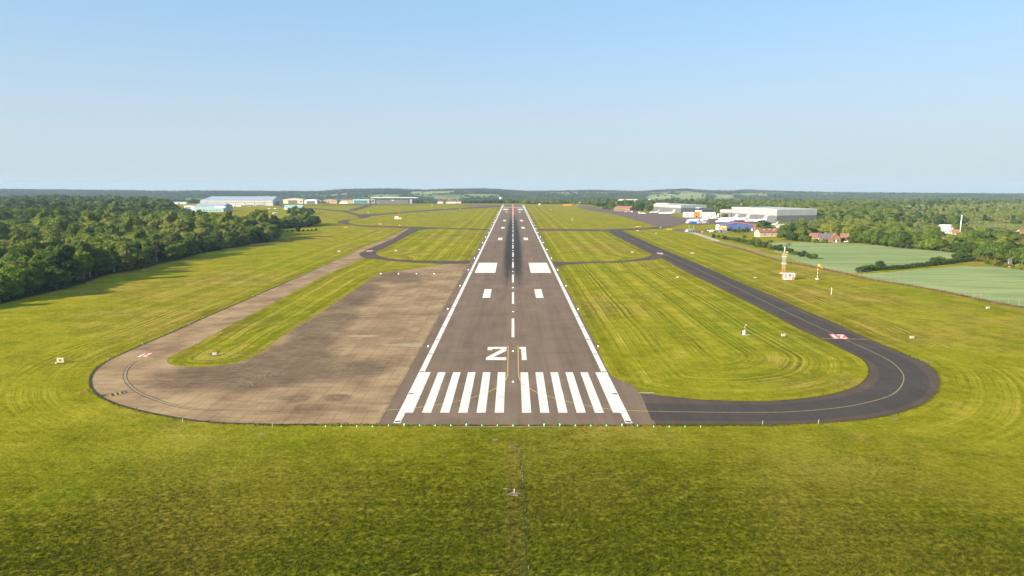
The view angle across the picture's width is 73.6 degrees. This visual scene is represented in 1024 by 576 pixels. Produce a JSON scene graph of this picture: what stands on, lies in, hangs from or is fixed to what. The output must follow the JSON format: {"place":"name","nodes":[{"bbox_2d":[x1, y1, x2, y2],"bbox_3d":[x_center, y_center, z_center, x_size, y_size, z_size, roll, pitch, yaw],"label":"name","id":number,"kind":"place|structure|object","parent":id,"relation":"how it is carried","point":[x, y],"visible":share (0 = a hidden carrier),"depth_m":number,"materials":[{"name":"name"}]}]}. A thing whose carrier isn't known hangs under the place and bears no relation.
{"place":"outdoors","nodes":[
{"label":"outdoors","id":0,"kind":"place"},
{"bbox_2d":[89,248,467,424],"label":"perimeter track","id":1,"kind":"structure","parent":0,"point":[356,352],"depth_m":177.88,"materials":[{"name":"concrete"}]},
{"bbox_2d":[256,274,379,354],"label":"edge weeds","id":2,"kind":"object","parent":1,"relation":"on","point":[258,353],"visible":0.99,"depth_m":225.73,"materials":[{"name":"green plant"}]},
{"bbox_2d":[0,191,1023,575],"bbox_3d":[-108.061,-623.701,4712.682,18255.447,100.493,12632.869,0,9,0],"label":"ground","id":3,"kind":"structure","parent":0,"point":[656,327],"depth_m":125.93,"materials":[{"name":"green plant"}]},
{"bbox_2d":[0,284,17,298],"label":"tree","id":4,"kind":"object","parent":3,"relation":"on","point":[5,291],"visible":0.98,"depth_m":271.46,"materials":[{"name":"green plant"}]},
{"bbox_2d":[0,265,26,299],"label":"tree","id":5,"kind":"object","parent":3,"relation":"on","point":[10,277],"visible":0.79,"depth_m":276.12,"materials":[{"name":"green plant"}]},
{"bbox_2d":[7,251,19,258],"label":"tree","id":6,"kind":"object","parent":3,"relation":"on","point":[14,255],"visible":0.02,"depth_m":326.42,"materials":[{"name":"green plant"}]},
{"bbox_2d":[2,260,26,269],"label":"tree","id":7,"kind":"object","parent":3,"relation":"on","point":[22,264],"visible":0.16,"depth_m":299.61,"materials":[{"name":"green plant"}]},
{"bbox_2d":[1,258,29,266],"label":"tree","id":8,"kind":"object","parent":3,"relation":"on","point":[4,260],"visible":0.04,"depth_m":313.97,"materials":[{"name":"green plant"}]},
{"bbox_2d":[16,256,29,266],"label":"tree","id":9,"kind":"object","parent":3,"relation":"on","point":[24,259],"visible":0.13,"depth_m":311.31,"materials":[{"name":"green plant"}]},
{"bbox_2d":[15,245,36,257],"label":"tree","id":10,"kind":"object","parent":3,"relation":"on","point":[22,251],"visible":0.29,"depth_m":323.95,"materials":[{"name":"green plant"}]},
{"bbox_2d":[12,267,40,295],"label":"tree","id":11,"kind":"object","parent":3,"relation":"on","point":[31,281],"visible":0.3,"depth_m":288.11,"materials":[{"name":"green plant"}]},
{"bbox_2d":[23,266,46,292],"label":"tree","id":12,"kind":"object","parent":3,"relation":"on","point":[34,271],"visible":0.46,"depth_m":295.90,"materials":[{"name":"green plant"}]},
{"bbox_2d":[27,259,45,275],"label":"tree","id":13,"kind":"object","parent":3,"relation":"on","point":[35,263],"visible":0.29,"depth_m":307.55,"materials":[{"name":"green plant"}]},
{"bbox_2d":[30,254,44,260],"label":"tree","id":14,"kind":"object","parent":3,"relation":"on","point":[37,257],"visible":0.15,"depth_m":318.54,"materials":[{"name":"green plant"}]},
{"bbox_2d":[40,253,69,274],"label":"tree","id":15,"kind":"object","parent":3,"relation":"on","point":[49,260],"visible":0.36,"depth_m":316.30,"materials":[{"name":"green plant"}]},
{"bbox_2d":[44,266,72,288],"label":"tree","id":16,"kind":"object","parent":3,"relation":"on","point":[56,277],"visible":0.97,"depth_m":304.55,"materials":[{"name":"green plant"}]},
{"bbox_2d":[53,244,80,282],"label":"tree","id":17,"kind":"object","parent":3,"relation":"on","point":[66,252],"visible":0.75,"depth_m":319.76,"materials":[{"name":"green plant"}]},
{"bbox_2d":[70,275,84,284],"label":"bush","id":18,"kind":"object","parent":3,"relation":"on","point":[78,278],"visible":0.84,"depth_m":320.15,"materials":[{"name":"green plant"}]},
{"bbox_2d":[73,250,93,276],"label":"tree","id":19,"kind":"object","parent":3,"relation":"on","point":[86,264],"visible":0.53,"depth_m":335.49,"materials":[{"name":"green plant"}]},
{"bbox_2d":[77,241,91,277],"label":"tree","id":20,"kind":"object","parent":3,"relation":"on","point":[82,245],"visible":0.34,"depth_m":342.39,"materials":[{"name":"green plant"}]},
{"bbox_2d":[90,248,115,275],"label":"tree","id":21,"kind":"object","parent":3,"relation":"on","point":[103,262],"visible":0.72,"depth_m":350.30,"materials":[{"name":"green plant"}]},
{"bbox_2d":[107,244,117,271],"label":"tree","id":22,"kind":"object","parent":3,"relation":"on","point":[113,253],"visible":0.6,"depth_m":365.65,"materials":[{"name":"green plant"}]},
{"bbox_2d":[116,255,135,270],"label":"tree","id":23,"kind":"object","parent":3,"relation":"on","point":[126,262],"visible":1,"depth_m":368.60,"materials":[{"name":"green plant"}]},
{"bbox_2d":[121,243,132,257],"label":"tree","id":24,"kind":"object","parent":3,"relation":"on","point":[127,250],"visible":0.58,"depth_m":379.98,"materials":[{"name":"green plant"}]},
{"bbox_2d":[127,241,141,249],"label":"tree","id":25,"kind":"object","parent":3,"relation":"on","point":[137,244],"visible":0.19,"depth_m":413.67,"materials":[{"name":"green plant"}]},
{"bbox_2d":[131,247,144,265],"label":"tree","id":26,"kind":"object","parent":3,"relation":"on","point":[134,252],"visible":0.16,"depth_m":389.09,"materials":[{"name":"green plant"}]},
{"bbox_2d":[135,251,152,267],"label":"tree","id":27,"kind":"object","parent":3,"relation":"on","point":[142,258],"visible":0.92,"depth_m":384.54,"materials":[{"name":"green plant"}]},
{"bbox_2d":[140,240,154,260],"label":"tree","id":28,"kind":"object","parent":3,"relation":"on","point":[145,244],"visible":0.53,"depth_m":408.58,"materials":[{"name":"green plant"}]},
{"bbox_2d":[151,240,159,261],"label":"tree","id":29,"kind":"object","parent":3,"relation":"on","point":[156,250],"visible":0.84,"depth_m":417.44,"materials":[{"name":"green plant"}]},
{"bbox_2d":[158,243,168,258],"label":"tree","id":30,"kind":"object","parent":3,"relation":"on","point":[162,246],"visible":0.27,"depth_m":430.53,"materials":[{"name":"green plant"}]},
{"bbox_2d":[163,232,176,244],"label":"tree","id":31,"kind":"object","parent":3,"relation":"on","point":[171,238],"visible":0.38,"depth_m":433.07,"materials":[{"name":"green plant"}]},
{"bbox_2d":[162,245,181,259],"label":"tree","id":32,"kind":"object","parent":3,"relation":"on","point":[171,252],"visible":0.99,"depth_m":423.58,"materials":[{"name":"green plant"}]},
{"bbox_2d":[169,242,187,258],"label":"tree","id":33,"kind":"object","parent":3,"relation":"on","point":[182,246],"visible":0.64,"depth_m":429.99,"materials":[{"name":"green plant"}]},
{"bbox_2d":[178,238,196,256],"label":"tree","id":34,"kind":"object","parent":3,"relation":"on","point":[191,248],"visible":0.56,"depth_m":447.22,"materials":[{"name":"green plant"}]},
{"bbox_2d":[186,233,200,247],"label":"tree","id":35,"kind":"object","parent":3,"relation":"on","point":[193,237],"visible":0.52,"depth_m":472.32,"materials":[{"name":"green plant"}]},
{"bbox_2d":[198,237,220,250],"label":"tree","id":36,"kind":"object","parent":3,"relation":"on","point":[206,243],"visible":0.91,"depth_m":484.10,"materials":[{"name":"green plant"}]},
{"bbox_2d":[194,203,232,211],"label":"hangar","id":37,"kind":"structure","parent":3,"relation":"on","point":[214,207],"depth_m":1216.96,"materials":[{"name":"white metal"}]},
{"bbox_2d":[224,231,234,243],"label":"tree","id":38,"kind":"object","parent":3,"relation":"on","point":[229,234],"visible":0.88,"depth_m":513.51,"materials":[{"name":"green plant"}]},
{"bbox_2d":[226,237,239,245],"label":"tree","id":39,"kind":"object","parent":3,"relation":"on","point":[234,241],"visible":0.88,"depth_m":513.18,"materials":[{"name":"green plant"}]},
{"bbox_2d":[200,196,281,205],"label":"hangar","id":40,"kind":"structure","parent":3,"relation":"on","point":[254,200],"depth_m":1573.29,"materials":[{"name":"metal"}]},
{"bbox_2d":[237,234,250,245],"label":"tree","id":41,"kind":"object","parent":3,"relation":"on","point":[243,238],"visible":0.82,"depth_m":524.97,"materials":[{"name":"green plant"}]},
{"bbox_2d":[238,227,256,243],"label":"tree","id":42,"kind":"object","parent":3,"relation":"on","point":[248,232],"visible":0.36,"depth_m":545.18,"materials":[{"name":"green plant"}]},
{"bbox_2d":[251,229,262,241],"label":"tree","id":43,"kind":"object","parent":3,"relation":"on","point":[258,236],"visible":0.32,"depth_m":559.92,"materials":[{"name":"green plant"}]},
{"bbox_2d":[259,233,270,241],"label":"tree","id":44,"kind":"object","parent":3,"relation":"on","point":[266,236],"visible":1,"depth_m":559.65,"materials":[{"name":"green plant"}]},
{"bbox_2d":[283,198,306,203],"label":"hangar","id":45,"kind":"structure","parent":3,"relation":"on","point":[294,201],"depth_m":1779.21,"materials":[{"name":"metal"}]},
{"bbox_2d":[304,199,318,203],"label":"hangar","id":46,"kind":"structure","parent":3,"relation":"on","point":[311,201],"depth_m":1779.29,"materials":[{"name":"metal"}]},
{"bbox_2d":[323,199,338,202],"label":"building","id":47,"kind":"structure","parent":3,"relation":"on","point":[331,201],"depth_m":1820.03,"materials":[{"name":"metal"}]},
{"bbox_2d":[352,199,370,202],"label":"hangar","id":48,"kind":"structure","parent":3,"relation":"on","point":[361,200],"depth_m":1835.54,"materials":[{"name":"metal"}]},
{"bbox_2d":[346,203,379,210],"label":"taxiway","id":49,"kind":"structure","parent":3,"relation":"on","point":[362,207],"depth_m":1446.99,"materials":[{"name":"grey asphalt"}]},
{"bbox_2d":[360,228,408,252],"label":"taxiway","id":50,"kind":"structure","parent":3,"relation":"on","point":[378,243],"depth_m":568.55,"materials":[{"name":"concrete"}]},
{"bbox_2d":[280,206,499,263],"bbox_3d":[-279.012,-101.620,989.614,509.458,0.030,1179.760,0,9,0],"label":"taxiway","id":51,"kind":"structure","parent":3,"relation":"on","point":[370,253],"depth_m":692.09,"materials":[{"name":"grey asphalt"}]},
{"bbox_2d":[371,197,418,202],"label":"hangar","id":52,"kind":"structure","parent":3,"relation":"on","point":[392,199],"depth_m":1829.64,"materials":[{"name":"white metal"}]},
{"bbox_2d":[376,200,408,202],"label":"door","id":53,"kind":"structure","parent":52,"relation":"in","point":[377,201],"depth_m":1829.73,"materials":[{"name":"grey metal"}]},
{"bbox_2d":[341,204,501,206],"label":"apron","id":54,"kind":"object","parent":3,"relation":"on","point":[408,204],"visible":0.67,"depth_m":1675.84,"materials":[{"name":"concrete"}]},
{"bbox_2d":[0,194,1023,256],"bbox_3d":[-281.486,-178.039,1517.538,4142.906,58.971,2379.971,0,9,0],"label":"woodland","id":55,"kind":"object","parent":3,"relation":"on","point":[37,222],"visible":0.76,"depth_m":693.77,"materials":[{"name":"green plant"}]},
{"bbox_2d":[0,188,1023,202],"bbox_3d":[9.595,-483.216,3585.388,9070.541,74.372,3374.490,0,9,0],"label":"hill woodland","id":56,"kind":"object","parent":3,"relation":"on","point":[505,194],"visible":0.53,"depth_m":4075.14,"materials":[{"name":"green plant"}]},
{"bbox_2d":[86,279,942,426],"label":"verge grass","id":57,"kind":"structure","parent":3,"relation":"on","point":[866,377],"depth_m":141.46,"materials":[{"name":"green plant"}]},
{"bbox_2d":[456,426,572,426],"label":"bare patch","id":58,"kind":"object","parent":3,"relation":"on","point":[514,426],"visible":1,"depth_m":132.09,"materials":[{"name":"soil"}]},
{"bbox_2d":[378,205,655,424],"bbox_3d":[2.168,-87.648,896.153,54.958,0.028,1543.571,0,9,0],"label":"runway","id":59,"kind":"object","parent":3,"relation":"on","point":[508,316],"visible":1,"depth_m":185.04,"materials":[{"name":"grey asphalt"}]},
{"bbox_2d":[514,448,526,573],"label":"cable trench","id":60,"kind":"object","parent":3,"relation":"on","point":[524,514],"visible":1,"depth_m":95.61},
{"bbox_2d":[538,226,672,230],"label":"taxiway","id":61,"kind":"structure","parent":3,"relation":"on","point":[603,229],"depth_m":723.46,"materials":[{"name":"grey asphalt"}]},
{"bbox_2d":[614,206,634,211],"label":"brick building","id":62,"kind":"structure","parent":3,"relation":"on","point":[625,208],"depth_m":1231.49,"materials":[{"name":"brick"}]},
{"bbox_2d":[577,206,769,226],"bbox_3d":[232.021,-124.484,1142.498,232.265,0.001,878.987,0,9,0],"label":"apron","id":63,"kind":"object","parent":3,"relation":"on","point":[658,220],"visible":0.76,"depth_m":964.70,"materials":[{"name":"concrete"}]},
{"bbox_2d":[745,215,769,222],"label":"business jet","id":64,"kind":"object","parent":63,"relation":"on","point":[755,220],"visible":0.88,"depth_m":844.24,"materials":[{"name":"white metal"}]},
{"bbox_2d":[654,204,706,212],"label":"hangar","id":65,"kind":"structure","parent":3,"relation":"on","point":[680,208],"depth_m":1157.57,"materials":[{"name":"white metal"}]},
{"bbox_2d":[683,208,715,216],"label":"terminal","id":66,"kind":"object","parent":3,"relation":"on","point":[698,212],"visible":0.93,"depth_m":1004.66,"materials":[{"name":"white concrete"}]},
{"bbox_2d":[720,209,731,217],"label":"annexe","id":67,"kind":"structure","parent":3,"relation":"on","point":[727,211],"depth_m":955.05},
{"bbox_2d":[718,221,754,230],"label":"hangar","id":68,"kind":"structure","parent":3,"relation":"on","point":[731,225],"depth_m":704.27,"materials":[{"name":"blue metal"}]},
{"bbox_2d":[553,231,939,424],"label":"taxiway","id":69,"kind":"structure","parent":3,"relation":"on","point":[895,381],"depth_m":155.23,"materials":[{"name":"grey asphalt"}]},
{"bbox_2d":[754,228,777,236],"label":"barn","id":70,"kind":"structure","parent":3,"relation":"on","point":[768,232],"depth_m":621.20,"materials":[{"name":"paint"}]},
{"bbox_2d":[732,207,816,222],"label":"hangar","id":71,"kind":"structure","parent":3,"relation":"on","point":[782,214],"depth_m":871.23,"materials":[{"name":"white metal"}]},
{"bbox_2d":[776,230,789,239],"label":"tree","id":72,"kind":"object","parent":3,"relation":"on","point":[784,233],"visible":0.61,"depth_m":583.27,"materials":[{"name":"green plant"}]},
{"bbox_2d":[781,273,795,279],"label":"equipment cabin","id":73,"kind":"object","parent":3,"relation":"on","point":[788,276],"visible":1,"depth_m":337.41,"materials":[{"name":"white paint"}]},
{"bbox_2d":[787,231,796,240],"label":"tree","id":74,"kind":"object","parent":3,"relation":"on","point":[792,235],"visible":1,"depth_m":571.79,"materials":[{"name":"green plant"}]},
{"bbox_2d":[819,222,829,232],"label":"tree","id":75,"kind":"object","parent":3,"relation":"on","point":[823,228],"visible":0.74,"depth_m":640.11,"materials":[{"name":"green plant"}]},
{"bbox_2d":[818,232,832,241],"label":"farmhouse","id":76,"kind":"object","parent":3,"relation":"on","point":[824,236],"visible":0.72,"depth_m":566.35,"materials":[{"name":"brick"}]},
{"bbox_2d":[826,224,835,232],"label":"tree","id":77,"kind":"object","parent":3,"relation":"on","point":[830,227],"visible":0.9,"depth_m":633.46,"materials":[{"name":"green plant"}]},
{"bbox_2d":[830,232,840,241],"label":"gabled house","id":78,"kind":"structure","parent":3,"relation":"on","point":[835,237],"depth_m":560.17,"materials":[{"name":"brick"}]},
{"bbox_2d":[839,233,848,240],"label":"cottage","id":79,"kind":"structure","parent":3,"relation":"on","point":[842,236],"depth_m":573.76,"materials":[{"name":"brick"}]},
{"bbox_2d":[841,226,852,232],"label":"tree","id":80,"kind":"object","parent":3,"relation":"on","point":[844,229],"visible":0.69,"depth_m":616.47,"materials":[{"name":"green plant"}]},
{"bbox_2d":[846,233,856,242],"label":"tree","id":81,"kind":"object","parent":3,"relation":"on","point":[853,236],"visible":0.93,"depth_m":555.58,"materials":[{"name":"green plant"}]},
{"bbox_2d":[695,233,1022,305],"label":"fence","id":82,"kind":"object","parent":3,"relation":"on","point":[698,234],"visible":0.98,"depth_m":338.26,"materials":[{"name":"metal"}]},
{"bbox_2d":[855,235,865,243],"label":"tree","id":83,"kind":"object","parent":3,"relation":"on","point":[860,238],"visible":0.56,"depth_m":547.84,"materials":[{"name":"green plant"}]},
{"bbox_2d":[713,241,1023,307],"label":"weeds","id":84,"kind":"object","parent":3,"relation":"on","point":[952,293],"visible":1,"depth_m":327.02,"materials":[{"name":"green plant"}]},
{"bbox_2d":[866,234,878,244],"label":"tree","id":85,"kind":"object","parent":3,"relation":"on","point":[872,238],"visible":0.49,"depth_m":534.20,"materials":[{"name":"green plant"}]},
{"bbox_2d":[874,232,888,245],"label":"tree","id":86,"kind":"object","parent":3,"relation":"on","point":[880,234],"visible":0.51,"depth_m":530.10,"materials":[{"name":"green plant"}]},
{"bbox_2d":[879,234,893,245],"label":"tree","id":87,"kind":"object","parent":3,"relation":"on","point":[883,239],"visible":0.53,"depth_m":519.17,"materials":[{"name":"green plant"}]},
{"bbox_2d":[886,235,899,246],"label":"tree","id":88,"kind":"object","parent":3,"relation":"on","point":[893,240],"visible":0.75,"depth_m":511.35,"materials":[{"name":"green plant"}]},
{"bbox_2d":[898,234,913,247],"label":"tree","id":89,"kind":"object","parent":3,"relation":"on","point":[906,241],"visible":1,"depth_m":502.56,"materials":[{"name":"green plant"}]},
{"bbox_2d":[910,237,921,248],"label":"tree","id":90,"kind":"object","parent":3,"relation":"on","point":[916,240],"visible":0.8,"depth_m":500.13,"materials":[{"name":"green plant"}]},
{"bbox_2d":[854,256,979,272],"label":"hedge","id":91,"kind":"object","parent":3,"relation":"on","point":[892,267],"visible":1,"depth_m":387.69,"materials":[{"name":"green plant"}]},
{"bbox_2d":[922,238,939,249],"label":"tree","id":92,"kind":"object","parent":3,"relation":"on","point":[929,243],"visible":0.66,"depth_m":487.74,"materials":[{"name":"green plant"}]},
{"bbox_2d":[933,239,948,250],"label":"tree","id":93,"kind":"object","parent":3,"relation":"on","point":[941,243],"visible":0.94,"depth_m":479.04,"materials":[{"name":"green plant"}]},
{"bbox_2d":[938,224,952,232],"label":"white house","id":94,"kind":"structure","parent":3,"relation":"on","point":[946,228],"depth_m":666.75,"materials":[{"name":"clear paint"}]},
{"bbox_2d":[947,243,961,252],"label":"tree","id":95,"kind":"object","parent":3,"relation":"on","point":[954,246],"visible":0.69,"depth_m":470.87,"materials":[{"name":"green plant"}]},
{"bbox_2d":[952,253,963,259],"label":"bush","id":96,"kind":"object","parent":3,"relation":"on","point":[956,255],"visible":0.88,"depth_m":423.72,"materials":[{"name":"green plant"}]},
{"bbox_2d":[896,202,1023,231],"bbox_3d":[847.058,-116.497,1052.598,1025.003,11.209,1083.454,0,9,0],"label":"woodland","id":97,"kind":"object","parent":3,"relation":"on","point":[954,207],"visible":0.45,"depth_m":1203.29,"materials":[{"name":"green plant"}]},
{"bbox_2d":[959,242,978,252],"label":"tree","id":98,"kind":"object","parent":3,"relation":"on","point":[967,247],"visible":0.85,"depth_m":461.87,"materials":[{"name":"green plant"}]},
{"bbox_2d":[973,243,993,258],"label":"tree","id":99,"kind":"object","parent":3,"relation":"on","point":[979,249],"visible":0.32,"depth_m":434.18,"materials":[{"name":"green plant"}]},
{"bbox_2d":[981,242,1005,260],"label":"tree","id":100,"kind":"object","parent":3,"relation":"on","point":[987,251],"visible":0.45,"depth_m":422.47,"materials":[{"name":"green plant"}]},
{"bbox_2d":[993,245,1007,261],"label":"tree","id":101,"kind":"object","parent":3,"relation":"on","point":[998,254],"visible":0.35,"depth_m":413.41,"materials":[{"name":"green plant"}]},
{"bbox_2d":[992,230,1010,235],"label":"tree","id":102,"kind":"object","parent":3,"relation":"on","point":[998,232],"visible":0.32,"depth_m":546.03,"materials":[{"name":"green plant"}]},
{"bbox_2d":[1002,247,1022,265],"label":"tree","id":103,"kind":"object","parent":3,"relation":"on","point":[1012,253],"visible":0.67,"depth_m":397.97,"materials":[{"name":"green plant"}]},
{"bbox_2d":[1002,242,1023,263],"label":"tree","id":104,"kind":"object","parent":3,"relation":"on","point":[1009,246],"visible":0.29,"depth_m":406.30,"materials":[{"name":"green plant"}]},
{"bbox_2d":[1018,246,1023,263],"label":"tree","id":105,"kind":"object","parent":3,"relation":"on","point":[1021,255],"visible":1,"depth_m":385.82,"materials":[{"name":"green plant"}]},
{"bbox_2d":[0,0,1023,193],"label":"sky","id":106,"kind":"structure","parent":0,"point":[910,96],"materials":[{"name":"blue"}]},
{"bbox_2d":[671,229,708,232],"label":"road","id":107,"kind":"structure","parent":0,"point":[683,230],"depth_m":707.57,"materials":[{"name":"grey asphalt"}]},
{"bbox_2d":[769,242,954,272],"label":"crop field","id":108,"kind":"structure","parent":0,"point":[847,257],"depth_m":461.25,"materials":[{"name":"green plant"}]},
{"bbox_2d":[860,266,1023,306],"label":"crop field","id":109,"kind":"structure","parent":0,"point":[991,282],"depth_m":335.01,"materials":[{"name":"green plant"}]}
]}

